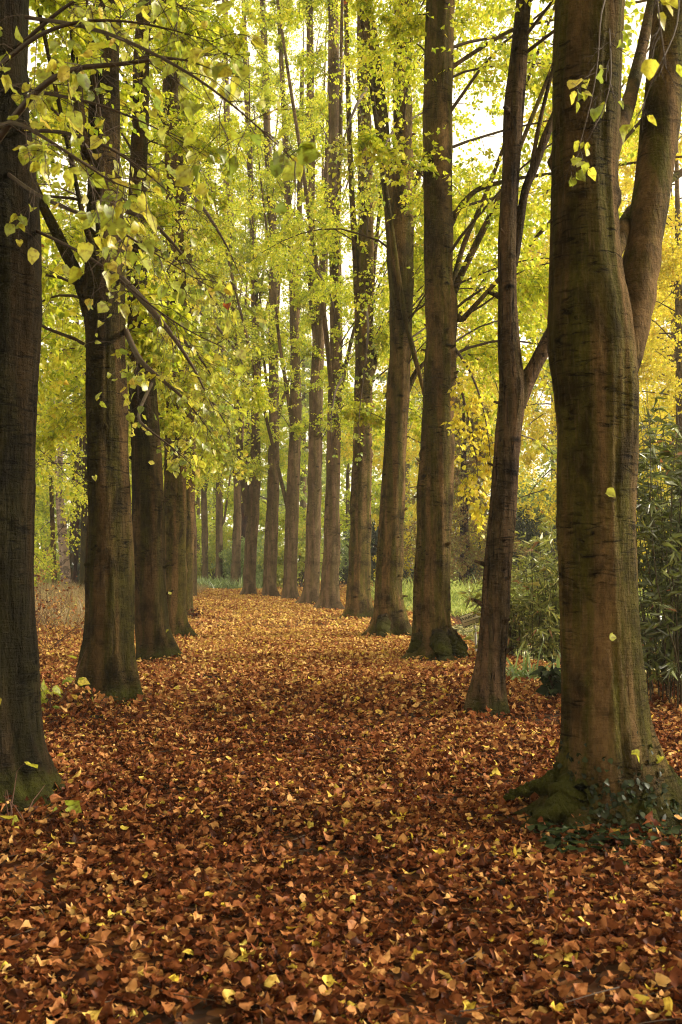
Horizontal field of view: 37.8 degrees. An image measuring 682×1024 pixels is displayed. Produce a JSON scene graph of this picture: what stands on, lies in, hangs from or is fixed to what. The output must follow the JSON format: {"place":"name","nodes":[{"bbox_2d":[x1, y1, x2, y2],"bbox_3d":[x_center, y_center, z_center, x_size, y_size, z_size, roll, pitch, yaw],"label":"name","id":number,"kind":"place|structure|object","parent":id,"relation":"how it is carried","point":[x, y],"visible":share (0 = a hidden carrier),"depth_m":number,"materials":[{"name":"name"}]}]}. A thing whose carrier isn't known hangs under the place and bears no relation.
{"place":"outdoors","nodes":[
{"label":"outdoors","id":0,"kind":"place"},
{"bbox_2d":[0,565,681,1023],"bbox_3d":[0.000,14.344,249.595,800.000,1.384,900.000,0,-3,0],"label":"ground","id":1,"kind":"structure","parent":0,"point":[204,1013],"depth_m":4.46,"materials":[{"name":"brown plant"}]},
{"bbox_2d":[0,761,81,825],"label":"sprout shoots","id":2,"kind":"object","parent":1,"relation":"on","point":[74,805],"visible":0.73,"depth_m":6.17,"materials":[{"name":"green plant"}]},
{"bbox_2d":[41,369,45,575],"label":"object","id":3,"kind":"object","parent":1,"relation":"on","point":[42,525],"visible":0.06,"depth_m":87.87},
{"bbox_2d":[44,462,48,574],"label":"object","id":4,"kind":"object","parent":1,"relation":"on","point":[45,522],"visible":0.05,"depth_m":99.87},
{"bbox_2d":[34,547,63,588],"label":"twiggy bush","id":5,"kind":"object","parent":1,"relation":"on","point":[44,574],"visible":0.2,"depth_m":40.06,"materials":[{"name":"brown plant"}]},
{"bbox_2d":[49,301,57,586],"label":"birch tree","id":6,"kind":"object","parent":1,"relation":"on","point":[52,515],"visible":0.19,"depth_m":48.95,"materials":[{"name":"grey plant"}]},
{"bbox_2d":[27,21,86,586],"bbox_3d":[-9.656,-4.864,21.925,8.500,15.600,8.770,1,-3,-26],"label":"woodland tree","id":7,"kind":"object","parent":1,"relation":"on","point":[44,480],"visible":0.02,"depth_m":19.75,"materials":[{"name":"green plant"}]},
{"bbox_2d":[34,369,81,548],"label":"maple tree","id":8,"kind":"object","parent":1,"relation":"on","point":[41,514],"visible":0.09,"depth_m":75.52,"materials":[{"name":"green plant"}]},
{"bbox_2d":[34,562,81,627],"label":"twiggy bush","id":9,"kind":"object","parent":1,"relation":"on","point":[43,603],"visible":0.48,"depth_m":22.05,"materials":[{"name":"brown plant"}]},
{"bbox_2d":[53,369,62,584],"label":"birch tree","id":10,"kind":"object","parent":1,"relation":"on","point":[58,526],"visible":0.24,"depth_m":50.97,"materials":[{"name":"grey plant"}]},
{"bbox_2d":[37,516,80,572],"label":"undergrowth shrub","id":11,"kind":"object","parent":1,"relation":"on","point":[56,549],"depth_m":79.55,"materials":[{"name":"green plant"}]},
{"bbox_2d":[34,574,84,651],"bbox_3d":[-4.944,1.714,17.174,2.721,1.537,2.050,0,-3,0],"label":"twiggy bush","id":12,"kind":"object","parent":1,"relation":"on","point":[64,632],"visible":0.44,"depth_m":17.39,"materials":[{"name":"brown plant"}]},
{"bbox_2d":[39,553,79,584],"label":"undergrowth shrub","id":13,"kind":"object","parent":1,"relation":"on","point":[58,575],"visible":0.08,"depth_m":65.51,"materials":[{"name":"green plant"}]},
{"bbox_2d":[34,228,87,581],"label":"woodland tree","id":14,"kind":"object","parent":1,"relation":"on","point":[38,556],"visible":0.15,"depth_m":34.84,"materials":[{"name":"green plant"}]},
{"bbox_2d":[56,256,71,587],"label":"birch tree","id":15,"kind":"object","parent":1,"relation":"on","point":[65,563],"visible":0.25,"depth_m":49.88,"materials":[{"name":"plant"}]},
{"bbox_2d":[41,650,105,710],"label":"sprout shoots","id":16,"kind":"object","parent":1,"relation":"on","point":[57,689],"visible":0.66,"depth_m":10.72,"materials":[{"name":"green plant"}]},
{"bbox_2d":[69,520,80,579],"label":"evergreen shrub","id":17,"kind":"object","parent":1,"relation":"on","point":[72,564],"visible":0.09,"depth_m":55.39,"materials":[{"name":"green plant"}]},
{"bbox_2d":[73,369,82,585],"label":"birch tree","id":18,"kind":"object","parent":1,"relation":"on","point":[76,551],"visible":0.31,"depth_m":49.94,"materials":[{"name":"grey plant"}]},
{"bbox_2d":[34,247,131,585],"bbox_3d":[-14.744,-5.410,56.470,11.401,20.280,11.049,0,-3,-8],"label":"woodland tree","id":19,"kind":"object","parent":1,"relation":"on","point":[71,557],"visible":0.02,"depth_m":55.82,"materials":[{"name":"green plant"}]},
{"bbox_2d":[52,684,117,712],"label":"fallen leaves","id":20,"kind":"object","parent":1,"relation":"on","point":[100,699],"visible":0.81,"depth_m":10.71,"materials":[{"name":"brown plant"}]},
{"bbox_2d":[34,187,198,589],"bbox_3d":[-10.348,-5.043,41.099,9.774,17.940,10.086,1,-3,-18],"label":"woodland tree","id":21,"kind":"object","parent":1,"relation":"on","point":[82,487],"visible":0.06,"depth_m":40.71,"materials":[{"name":"green plant"}]},
{"bbox_2d":[34,578,208,628],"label":"dry grass","id":22,"kind":"structure","parent":1,"relation":"on","point":[74,617],"depth_m":28.80,"materials":[{"name":"brown plant"}]},
{"bbox_2d":[27,0,247,706],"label":"lime tree","id":23,"kind":"object","parent":1,"relation":"on","point":[108,664],"visible":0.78,"depth_m":11.31,"materials":[{"name":"green plant"}]},
{"bbox_2d":[28,0,265,663],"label":"lime tree","id":24,"kind":"object","parent":1,"relation":"on","point":[154,639],"visible":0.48,"depth_m":16.29,"materials":[{"name":"green plant"}]},
{"bbox_2d":[51,575,262,588],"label":"strap leaf groundcover","id":25,"kind":"object","parent":1,"relation":"on","point":[223,583],"visible":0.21,"depth_m":57.74,"materials":[{"name":"green plant"}]},
{"bbox_2d":[0,0,321,815],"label":"lime tree","id":26,"kind":"object","parent":1,"relation":"on","point":[22,738],"visible":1,"depth_m":5.93,"materials":[{"name":"green plant"}]},
{"bbox_2d":[124,84,204,490],"bbox_3d":[-11.600,-10.256,58.385,5.912,30.000,6.625,-2,-3,31],"label":"lime tree","id":27,"kind":"object","parent":1,"relation":"on","point":[151,144],"visible":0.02,"depth_m":57.92,"materials":[{"name":"green plant"}]},
{"bbox_2d":[27,0,307,637],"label":"lime tree","id":28,"kind":"object","parent":1,"relation":"on","point":[175,509],"visible":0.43,"depth_m":21.22,"materials":[{"name":"green plant"}]},
{"bbox_2d":[78,0,283,616],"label":"lime tree","id":29,"kind":"object","parent":1,"relation":"on","point":[191,505],"visible":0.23,"depth_m":27.90,"materials":[{"name":"green plant"}]},
{"bbox_2d":[130,83,242,495],"bbox_3d":[-8.177,-10.108,50.315,7.261,28.902,6.028,0,-3,0],"label":"lime tree","id":30,"kind":"object","parent":1,"relation":"on","point":[211,478],"visible":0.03,"depth_m":50.26,"materials":[{"name":"green plant"}]},
{"bbox_2d":[188,607,204,619],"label":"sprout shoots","id":31,"kind":"object","parent":1,"relation":"on","point":[195,614],"visible":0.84,"depth_m":27.43,"materials":[{"name":"brown plant"}]},
{"bbox_2d":[162,391,232,574],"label":"maple tree","id":32,"kind":"object","parent":1,"relation":"on","point":[198,515],"visible":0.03,"depth_m":79.98,"materials":[{"name":"plant"}]},
{"bbox_2d":[197,523,232,578],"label":"undergrowth shrub","id":33,"kind":"object","parent":1,"relation":"on","point":[211,554],"visible":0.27,"depth_m":73.52,"materials":[{"name":"green plant"}]},
{"bbox_2d":[155,0,276,596],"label":"lime tree","id":34,"kind":"object","parent":1,"relation":"on","point":[262,173],"visible":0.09,"depth_m":41.47,"materials":[{"name":"green plant"}]},
{"bbox_2d":[192,162,241,580],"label":"lime tree","id":35,"kind":"object","parent":1,"relation":"on","point":[204,536],"visible":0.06,"depth_m":71.85,"materials":[{"name":"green plant"}]},
{"bbox_2d":[200,295,239,576],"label":"poplar tree","id":36,"kind":"object","parent":1,"relation":"on","point":[225,484],"visible":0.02,"depth_m":95.83,"materials":[{"name":"green plant"}]},
{"bbox_2d":[197,0,265,578],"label":"lime tree","id":37,"kind":"object","parent":1,"relation":"on","point":[220,521],"visible":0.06,"depth_m":65.87,"materials":[{"name":"green plant"}]},
{"bbox_2d":[211,536,264,579],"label":"undergrowth shrub","id":38,"kind":"object","parent":1,"relation":"on","point":[227,568],"visible":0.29,"depth_m":65.08,"materials":[{"name":"green plant"}]},
{"bbox_2d":[200,0,280,584],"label":"lime tree","id":39,"kind":"object","parent":1,"relation":"on","point":[235,572],"visible":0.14,"depth_m":60.08,"materials":[{"name":"green plant"}]},
{"bbox_2d":[232,305,250,542],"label":"redwood tree","id":40,"kind":"object","parent":1,"relation":"on","point":[243,524],"visible":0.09,"depth_m":69.51,"materials":[{"name":"plant"}]},
{"bbox_2d":[209,0,293,594],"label":"lime tree","id":41,"kind":"object","parent":1,"relation":"on","point":[250,494],"visible":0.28,"depth_m":47.02,"materials":[{"name":"green plant"}]},
{"bbox_2d":[198,376,323,550],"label":"maple tree","id":42,"kind":"object","parent":1,"relation":"on","point":[263,504],"visible":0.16,"depth_m":75.07,"materials":[{"name":"green plant"}]},
{"bbox_2d":[208,0,352,599],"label":"lime tree","id":43,"kind":"object","parent":1,"relation":"on","point":[297,428],"visible":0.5,"depth_m":42.16,"materials":[{"name":"green plant"}]},
{"bbox_2d":[222,0,356,595],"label":"lime tree","id":44,"kind":"object","parent":1,"relation":"on","point":[269,588],"visible":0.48,"depth_m":45.63,"materials":[{"name":"green plant"}]},
{"bbox_2d":[256,520,341,587],"bbox_3d":[-2.579,2.523,59.831,5.352,4.230,4.532,0,-3,0],"label":"undergrowth shrub","id":45,"kind":"object","parent":1,"relation":"on","point":[300,556],"visible":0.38,"depth_m":59.57,"materials":[{"name":"green plant"}]},
{"bbox_2d":[246,0,374,603],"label":"lime tree","id":46,"kind":"object","parent":1,"relation":"on","point":[310,594],"visible":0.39,"depth_m":37.53,"materials":[{"name":"green plant"}]},
{"bbox_2d":[279,289,345,578],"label":"poplar tree","id":47,"kind":"object","parent":1,"relation":"on","point":[305,363],"visible":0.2,"depth_m":92.01,"materials":[{"name":"green plant"}]},
{"bbox_2d":[0,581,681,1023],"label":"fallen leaves","id":48,"kind":"object","parent":1,"relation":"on","point":[316,657],"visible":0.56,"depth_m":5.41,"materials":[{"name":"brown plant"}]},
{"bbox_2d":[305,529,376,584],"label":"undergrowth shrub","id":49,"kind":"object","parent":1,"relation":"on","point":[345,550],"visible":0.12,"depth_m":65.28,"materials":[{"name":"green plant"}]},
{"bbox_2d":[285,359,412,578],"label":"maple tree","id":50,"kind":"object","parent":1,"relation":"on","point":[344,518],"visible":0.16,"depth_m":73.27,"materials":[{"name":"green plant"}]},
{"bbox_2d":[276,0,422,609],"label":"lime tree","id":51,"kind":"object","parent":1,"relation":"on","point":[337,368],"visible":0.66,"depth_m":32.98,"materials":[{"name":"green plant"}]},
{"bbox_2d":[39,379,670,575],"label":"treeline","id":52,"kind":"object","parent":1,"relation":"on","point":[281,500],"visible":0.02,"depth_m":108.30,"materials":[{"name":"green plant"}]},
{"bbox_2d":[259,0,486,619],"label":"lime tree","id":53,"kind":"object","parent":1,"relation":"on","point":[366,340],"visible":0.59,"depth_m":27.96,"materials":[{"name":"green plant"}]},
{"bbox_2d":[339,520,414,585],"bbox_3d":[2.498,2.420,55.714,5.505,4.095,4.899,0,-3,0],"label":"evergreen shrub","id":54,"kind":"object","parent":1,"relation":"on","point":[373,549],"visible":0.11,"depth_m":55.42,"materials":[{"name":"green plant"}]},
{"bbox_2d":[371,283,452,575],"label":"poplar tree","id":55,"kind":"object","parent":1,"relation":"on","point":[381,380],"visible":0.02,"depth_m":83.97,"materials":[{"name":"green plant"}]},
{"bbox_2d":[235,0,649,637],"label":"lime tree","id":56,"kind":"object","parent":1,"relation":"on","point":[405,264],"visible":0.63,"depth_m":21.54,"materials":[{"name":"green plant"}]},
{"bbox_2d":[340,186,545,580],"bbox_3d":[4.742,-6.385,52.015,10.875,21.683,10.532,1,-3,-22],"label":"lime tree","id":57,"kind":"object","parent":1,"relation":"on","point":[410,454],"visible":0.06,"depth_m":51.22,"materials":[{"name":"plant"}]},
{"bbox_2d":[383,285,549,581],"bbox_3d":[8.457,-5.266,64.819,10.381,20.698,10.054,-1,-3,15],"label":"lime tree","id":58,"kind":"object","parent":1,"relation":"on","point":[413,426],"visible":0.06,"depth_m":63.70,"materials":[{"name":"plant"}]},
{"bbox_2d":[460,611,480,650],"bbox_3d":[2.305,2.192,17.515,0.437,0.966,0.124,-1,-3,12],"label":"warning sign","id":59,"kind":"object","parent":1,"relation":"on","point":[465,619],"visible":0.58,"depth_m":17.51,"materials":[{"name":"paint"}]},
{"bbox_2d":[403,393,548,590],"bbox_3d":[5.967,-0.668,46.025,7.127,10.383,7.420,0,-3,0],"label":"rusty conifer","id":60,"kind":"object","parent":1,"relation":"on","point":[462,546],"visible":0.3,"depth_m":45.06,"materials":[{"name":"plant"}]},
{"bbox_2d":[463,597,529,655],"bbox_3d":[3.100,2.270,18.985,1.567,1.556,1.503,0,-3,0],"label":"bamboo clump","id":61,"kind":"object","parent":1,"relation":"on","point":[469,637],"visible":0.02,"depth_m":19.22,"materials":[{"name":"green plant"}]},
{"bbox_2d":[453,507,557,584],"bbox_3d":[9.278,1.969,50.115,7.923,4.534,5.489,0,-3,0],"label":"evergreen shrub","id":62,"kind":"object","parent":1,"relation":"on","point":[529,525],"visible":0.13,"depth_m":49.16,"materials":[{"name":"green plant"}]},
{"bbox_2d":[456,469,557,584],"bbox_3d":[10.842,1.011,54.860,9.274,6.965,7.398,0,-3,0],"label":"grey green shrub","id":63,"kind":"object","parent":1,"relation":"on","point":[523,499],"visible":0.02,"depth_m":54.85,"materials":[{"name":"green plant"}]},
{"bbox_2d":[459,553,560,663],"bbox_3d":[3.209,1.683,16.830,2.114,2.245,2.043,2,-3,-34],"label":"bamboo clump","id":64,"kind":"object","parent":1,"relation":"on","point":[518,638],"visible":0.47,"depth_m":16.49,"materials":[{"name":"green plant"}]},
{"bbox_2d":[371,574,650,602],"bbox_3d":[7.226,3.360,41.379,13.609,1.865,10.961,0,-3,0],"label":"reed bed","id":65,"kind":"object","parent":1,"relation":"on","point":[454,591],"visible":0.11,"depth_m":38.53,"materials":[{"name":"green plant"}]},
{"bbox_2d":[344,0,681,661],"bbox_3d":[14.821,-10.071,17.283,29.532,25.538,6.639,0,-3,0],"label":"lime tree","id":66,"kind":"object","parent":1,"relation":"on","point":[434,634],"visible":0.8,"depth_m":16.57,"materials":[{"name":"green plant"}]},
{"bbox_2d":[506,637,559,684],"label":"strap leaf plant","id":67,"kind":"object","parent":1,"relation":"on","point":[514,672],"visible":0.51,"depth_m":13.51,"materials":[{"name":"green plant"}]},
{"bbox_2d":[522,247,556,558],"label":"poplar tree","id":68,"kind":"object","parent":1,"relation":"on","point":[552,463],"visible":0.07,"depth_m":71.57,"materials":[{"name":"plant"}]},
{"bbox_2d":[528,656,560,698],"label":"leafy herb","id":69,"kind":"object","parent":1,"relation":"on","point":[550,680],"visible":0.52,"depth_m":11.74,"materials":[{"name":"green plant"}]},
{"bbox_2d":[532,650,560,671],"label":"strap leaf plant","id":70,"kind":"object","parent":1,"relation":"on","point":[558,663],"visible":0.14,"depth_m":13.68,"materials":[{"name":"green plant"}]},
{"bbox_2d":[463,0,649,718],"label":"lime tree","id":71,"kind":"object","parent":1,"relation":"on","point":[487,685],"visible":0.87,"depth_m":10.48,"materials":[{"name":"brown plant"}]},
{"bbox_2d":[456,51,681,587],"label":"lime tree","id":72,"kind":"object","parent":1,"relation":"on","point":[538,427],"visible":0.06,"depth_m":49.15,"materials":[{"name":"plant"}]},
{"bbox_2d":[510,508,649,662],"bbox_3d":[3.851,1.548,16.581,2.554,3.305,2.540,-2,-4,36],"label":"bamboo clump","id":73,"kind":"object","parent":1,"relation":"on","point":[544,547],"visible":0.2,"depth_m":16.46,"materials":[{"name":"green plant"}]},
{"bbox_2d":[503,0,681,840],"bbox_3d":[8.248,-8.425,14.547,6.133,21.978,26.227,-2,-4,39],"label":"lime tree","id":74,"kind":"object","parent":1,"relation":"on","point":[602,295],"visible":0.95,"depth_m":6.20,"materials":[{"name":"brown plant"}]},
{"bbox_2d":[520,711,681,864],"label":"ivy","id":75,"kind":"object","parent":74,"relation":"attached to","point":[551,843],"visible":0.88,"depth_m":5.80,"materials":[{"name":"green plant"}]},
{"bbox_2d":[605,487,615,496],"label":"clinging leaf","id":76,"kind":"object","parent":74,"relation":"attached to","point":[610,491],"visible":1,"depth_m":5.90,"materials":[{"name":"yellow plant"}]},
{"bbox_2d":[609,633,615,640],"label":"clinging leaf","id":77,"kind":"object","parent":74,"relation":"attached to","point":[612,636],"visible":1,"depth_m":5.86,"materials":[{"name":"yellow plant"}]},
{"bbox_2d":[631,749,639,760],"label":"clinging leaf","id":78,"kind":"object","parent":74,"relation":"attached to","point":[635,752],"visible":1,"depth_m":5.83,"materials":[{"name":"yellow plant"}]},
{"bbox_2d":[656,755,663,763],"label":"clinging leaf","id":79,"kind":"object","parent":74,"relation":"attached to","point":[659,758],"visible":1,"depth_m":6.12,"materials":[{"name":"yellow plant"}]},
{"bbox_2d":[545,114,681,595],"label":"lime tree","id":80,"kind":"object","parent":1,"relation":"on","point":[671,267],"visible":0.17,"depth_m":35.73,"materials":[{"name":"yellow plant"}]},
{"bbox_2d":[555,176,681,586],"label":"lime tree","id":81,"kind":"object","parent":1,"relation":"on","point":[651,369],"visible":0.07,"depth_m":44.77,"materials":[{"name":"yellow plant"}]},
{"bbox_2d":[639,227,674,505],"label":"lime tree","id":82,"kind":"object","parent":1,"relation":"on","point":[665,329],"visible":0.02,"depth_m":56.45,"materials":[{"name":"plant"}]},
{"bbox_2d":[636,395,681,709],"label":"bamboo clump","id":83,"kind":"object","parent":1,"relation":"on","point":[669,664],"visible":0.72,"depth_m":10.90,"materials":[{"name":"green plant"}]},
{"bbox_2d":[636,388,681,682],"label":"bamboo clump","id":84,"kind":"object","parent":1,"relation":"on","point":[662,442],"visible":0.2,"depth_m":12.66,"materials":[{"name":"green plant"}]},
{"bbox_2d":[27,0,681,563],"label":"sky","id":85,"kind":"structure","parent":0,"point":[494,143],"materials":[{"name":"white"}]},
{"bbox_2d":[404,599,652,617],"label":"bank grass","id":86,"kind":"structure","parent":0,"point":[459,606],"depth_m":32.98,"materials":[{"name":"green plant"}]},
{"bbox_2d":[452,623,677,671],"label":"pond water","id":87,"kind":"structure","parent":0,"point":[462,629],"depth_m":26.96,"materials":[{"name":"liquid"}]},
{"bbox_2d":[452,624,661,669],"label":"floating leaves","id":88,"kind":"object","parent":87,"relation":"on","point":[477,637],"visible":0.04,"depth_m":28.31,"materials":[{"name":"green plant"}]}
]}

